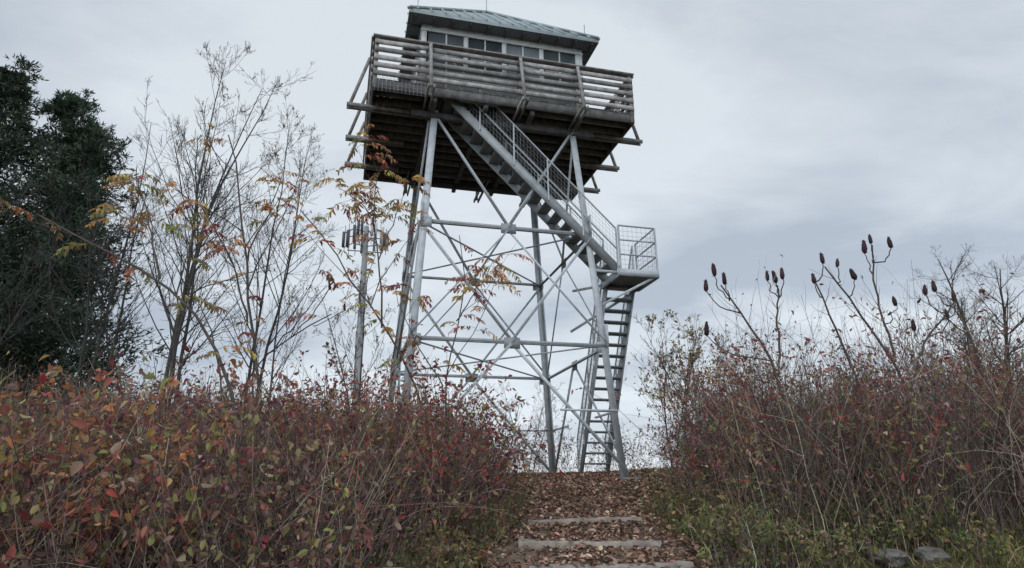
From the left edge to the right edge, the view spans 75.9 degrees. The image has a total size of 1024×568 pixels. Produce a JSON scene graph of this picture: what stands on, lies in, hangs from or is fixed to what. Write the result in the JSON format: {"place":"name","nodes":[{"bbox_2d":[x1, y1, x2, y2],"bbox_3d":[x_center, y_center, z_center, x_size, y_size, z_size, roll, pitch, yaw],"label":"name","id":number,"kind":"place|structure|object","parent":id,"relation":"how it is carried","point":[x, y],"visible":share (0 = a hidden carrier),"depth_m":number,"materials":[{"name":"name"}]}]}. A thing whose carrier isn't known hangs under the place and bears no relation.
{"place":"outdoors","nodes":[
{"label":"outdoors","id":0,"kind":"place"},
{"bbox_2d":[0,0,1023,472],"label":"sky","id":1,"kind":"structure","parent":0,"point":[799,130],"materials":[{"name":"grey"}]},
{"bbox_2d":[42,464,1023,567],"bbox_3d":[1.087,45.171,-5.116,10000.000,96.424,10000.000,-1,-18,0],"label":"ground","id":2,"kind":"structure","parent":0,"point":[955,564],"depth_m":6.43,"materials":[{"name":"green plant"}]},
{"bbox_2d":[0,171,81,375],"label":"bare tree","id":3,"kind":"object","parent":2,"relation":"on","point":[18,314],"visible":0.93,"depth_m":12.29,"materials":[{"name":"brown plant"}]},
{"bbox_2d":[0,52,114,416],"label":"evergreen tree","id":4,"kind":"object","parent":2,"relation":"on","point":[15,90],"visible":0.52,"depth_m":17.74,"materials":[{"name":"green plant"}]},
{"bbox_2d":[0,88,179,417],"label":"evergreen tree","id":5,"kind":"object","parent":2,"relation":"on","point":[69,107],"visible":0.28,"depth_m":18.32,"materials":[{"name":"green plant"}]},
{"bbox_2d":[0,119,205,429],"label":"evergreen tree","id":6,"kind":"object","parent":2,"relation":"on","point":[85,147],"visible":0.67,"depth_m":16.38,"materials":[{"name":"green plant"}]},
{"bbox_2d":[20,76,213,414],"bbox_3d":[-7.857,-0.135,13.002,3.134,8.119,2.283,9,-20,-28],"label":"bare tree","id":7,"kind":"object","parent":2,"relation":"on","point":[83,350],"visible":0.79,"depth_m":12.81,"materials":[{"name":"brown plant"}]},
{"bbox_2d":[0,167,257,551],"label":"sumac tree","id":8,"kind":"object","parent":2,"relation":"on","point":[100,212],"visible":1,"depth_m":6.48,"materials":[{"name":"brown plant"}]},
{"bbox_2d":[0,355,331,567],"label":"orange shrub","id":9,"kind":"object","parent":2,"relation":"on","point":[86,546],"visible":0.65,"depth_m":4.16,"materials":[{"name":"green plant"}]},
{"bbox_2d":[0,336,336,461],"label":"undergrowth","id":10,"kind":"object","parent":2,"relation":"on","point":[34,411],"visible":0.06,"depth_m":9.18,"materials":[{"name":"brown plant"}]},
{"bbox_2d":[117,41,314,413],"bbox_3d":[-6.013,-0.979,13.105,3.169,9.827,3.933,-1,-18,0],"label":"bare tree","id":11,"kind":"object","parent":2,"relation":"on","point":[191,278],"visible":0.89,"depth_m":12.53,"materials":[{"name":"brown plant"}]},
{"bbox_2d":[155,110,309,529],"bbox_3d":[-3.127,0.228,7.186,1.737,5.248,0.950,-1,-18,0],"label":"sumac tree","id":12,"kind":"object","parent":2,"relation":"on","point":[267,207],"visible":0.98,"depth_m":7.45,"materials":[{"name":"brown plant"}]},
{"bbox_2d":[165,265,338,462],"bbox_3d":[-2.962,1.200,7.197,2.114,3.212,0.691,-7,-19,19],"label":"sumac tree","id":13,"kind":"object","parent":2,"relation":"on","point":[329,279],"visible":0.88,"depth_m":7.29,"materials":[{"name":"brown plant"}]},
{"bbox_2d":[0,318,514,567],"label":"brown shrub thicket","id":14,"kind":"object","parent":2,"relation":"on","point":[260,512],"visible":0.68,"depth_m":4.57,"materials":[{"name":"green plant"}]},
{"bbox_2d":[211,89,342,402],"bbox_3d":[-5.262,-0.220,14.588,2.613,8.911,3.526,6,-19,-20],"label":"bare tree","id":15,"kind":"object","parent":2,"relation":"on","point":[269,258],"visible":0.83,"depth_m":14.59,"materials":[{"name":"brown plant"}]},
{"bbox_2d":[230,164,334,400],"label":"bare tree","id":16,"kind":"object","parent":2,"relation":"on","point":[276,328],"visible":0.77,"depth_m":13.54,"materials":[{"name":"brown plant"}]},
{"bbox_2d":[1,329,597,560],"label":"red shrub thicket","id":17,"kind":"object","parent":2,"relation":"on","point":[476,444],"visible":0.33,"depth_m":7.90,"materials":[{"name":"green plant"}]},
{"bbox_2d":[293,282,345,335],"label":"sumac tree","id":18,"kind":"object","parent":2,"relation":"on","point":[344,304],"visible":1,"depth_m":7.19,"materials":[{"name":"brown plant"}]},
{"bbox_2d":[285,264,405,421],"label":"bare tree","id":19,"kind":"object","parent":2,"relation":"on","point":[363,332],"visible":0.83,"depth_m":14.65,"materials":[{"name":"brown plant"}]},
{"bbox_2d":[285,124,435,502],"bbox_3d":[-2.094,0.370,9.188,2.240,5.805,1.372,10,-21,-30],"label":"sumac tree","id":20,"kind":"object","parent":2,"relation":"on","point":[398,206],"visible":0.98,"depth_m":9.73,"materials":[{"name":"orange plant"}]},
{"bbox_2d":[341,217,388,414],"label":"cell tower","id":21,"kind":"structure","parent":2,"relation":"on","point":[364,246],"depth_m":63.39,"materials":[{"name":"metal"}]},
{"bbox_2d":[347,480,528,567],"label":"green weeds","id":22,"kind":"object","parent":2,"relation":"on","point":[441,549],"visible":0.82,"depth_m":6.41,"materials":[{"name":"green plant"}]},
{"bbox_2d":[377,235,532,514],"bbox_3d":[-0.731,1.167,9.218,2.220,4.057,1.432,-8,-19,22],"label":"sumac tree","id":23,"kind":"object","parent":2,"relation":"on","point":[457,298],"visible":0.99,"depth_m":9.53,"materials":[{"name":"brown plant"}]},
{"bbox_2d":[464,390,480,421],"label":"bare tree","id":24,"kind":"object","parent":2,"relation":"on","point":[472,404],"visible":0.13,"depth_m":26.86,"materials":[{"name":"plant"}]},
{"bbox_2d":[344,0,659,481],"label":"lookout tower","id":25,"kind":"structure","parent":2,"relation":"on","point":[486,102],"depth_m":15.66,"materials":[{"name":"metal"}]},
{"bbox_2d":[415,31,574,82],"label":"cab windows","id":26,"kind":"structure","parent":25,"relation":"in","point":[432,36],"depth_m":16.05,"materials":[{"name":"grey glass"}]},
{"bbox_2d":[486,381,565,472],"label":"bare tree","id":27,"kind":"object","parent":2,"relation":"on","point":[540,417],"visible":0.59,"depth_m":24.95,"materials":[{"name":"brown plant"}]},
{"bbox_2d":[527,517,641,524],"bbox_3d":[0.930,3.093,8.452,1.460,0.185,0.233,-1,-18,0],"label":"timber step","id":28,"kind":"object","parent":2,"relation":"on","point":[577,520],"visible":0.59,"depth_m":8.38,"materials":[{"name":"grey wood"}]},
{"bbox_2d":[518,539,661,549],"bbox_3d":[0.811,2.761,6.872,1.494,0.192,0.211,0,-18,-1],"label":"timber step","id":29,"kind":"object","parent":2,"relation":"on","point":[535,544],"visible":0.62,"depth_m":6.80,"materials":[{"name":"grey wood"}]},
{"bbox_2d":[529,560,693,567],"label":"timber step","id":30,"kind":"object","parent":2,"relation":"on","point":[683,564],"visible":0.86,"depth_m":5.93,"materials":[{"name":"grey wood"}]},
{"bbox_2d":[630,309,747,479],"bbox_3d":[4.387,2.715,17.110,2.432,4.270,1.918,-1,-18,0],"label":"yellow leaf tree","id":31,"kind":"object","parent":2,"relation":"on","point":[670,354],"visible":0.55,"depth_m":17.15,"materials":[{"name":"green plant"}]},
{"bbox_2d":[454,411,938,473],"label":"background shrubs","id":32,"kind":"object","parent":2,"relation":"on","point":[562,462],"visible":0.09,"depth_m":21.14,"materials":[{"name":"brown plant"}]},
{"bbox_2d":[571,245,1023,565],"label":"red shrub thicket","id":33,"kind":"object","parent":2,"relation":"on","point":[691,464],"visible":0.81,"depth_m":7.31,"materials":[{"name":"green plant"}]},
{"bbox_2d":[640,467,1017,567],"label":"green weeds","id":34,"kind":"object","parent":2,"relation":"on","point":[703,522],"visible":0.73,"depth_m":6.26,"materials":[{"name":"green plant"}]},
{"bbox_2d":[704,234,956,501],"bbox_3d":[4.525,1.060,8.979,3.650,3.822,0.586,-1,-18,0],"label":"sumac tree","id":35,"kind":"object","parent":2,"relation":"on","point":[853,274],"visible":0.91,"depth_m":9.33,"materials":[{"name":"brown plant"}]},
{"bbox_2d":[866,548,909,567],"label":"rock","id":36,"kind":"object","parent":2,"relation":"on","point":[899,557],"visible":0.76,"depth_m":5.85,"materials":[{"name":"grey stone"}]},
{"bbox_2d":[913,546,950,562],"bbox_3d":[3.828,2.491,6.007,0.252,0.153,0.321,4,-13,-14],"label":"rock","id":37,"kind":"object","parent":2,"relation":"on","point":[922,551],"visible":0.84,"depth_m":5.93,"materials":[{"name":"grey stone"}]},
{"bbox_2d":[878,291,1021,482],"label":"bare tree","id":38,"kind":"object","parent":2,"relation":"on","point":[965,321],"visible":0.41,"depth_m":11.51,"materials":[{"name":"brown plant"}]},
{"bbox_2d":[906,298,1012,394],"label":"bare tree","id":39,"kind":"object","parent":2,"relation":"on","point":[959,340],"visible":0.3,"depth_m":18.62,"materials":[{"name":"brown plant"}]},
{"bbox_2d":[902,243,1023,436],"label":"bare tree","id":40,"kind":"object","parent":2,"relation":"on","point":[1002,307],"visible":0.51,"depth_m":20.63,"materials":[{"name":"brown plant"}]},
{"bbox_2d":[485,472,707,567],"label":"path","id":41,"kind":"structure","parent":0,"point":[514,545],"depth_m":6.99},
{"bbox_2d":[363,466,869,567],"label":"fallen leaves","id":42,"kind":"object","parent":41,"relation":"on","point":[585,479],"visible":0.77,"depth_m":8.25,"materials":[{"name":"brown plant"}]}
]}

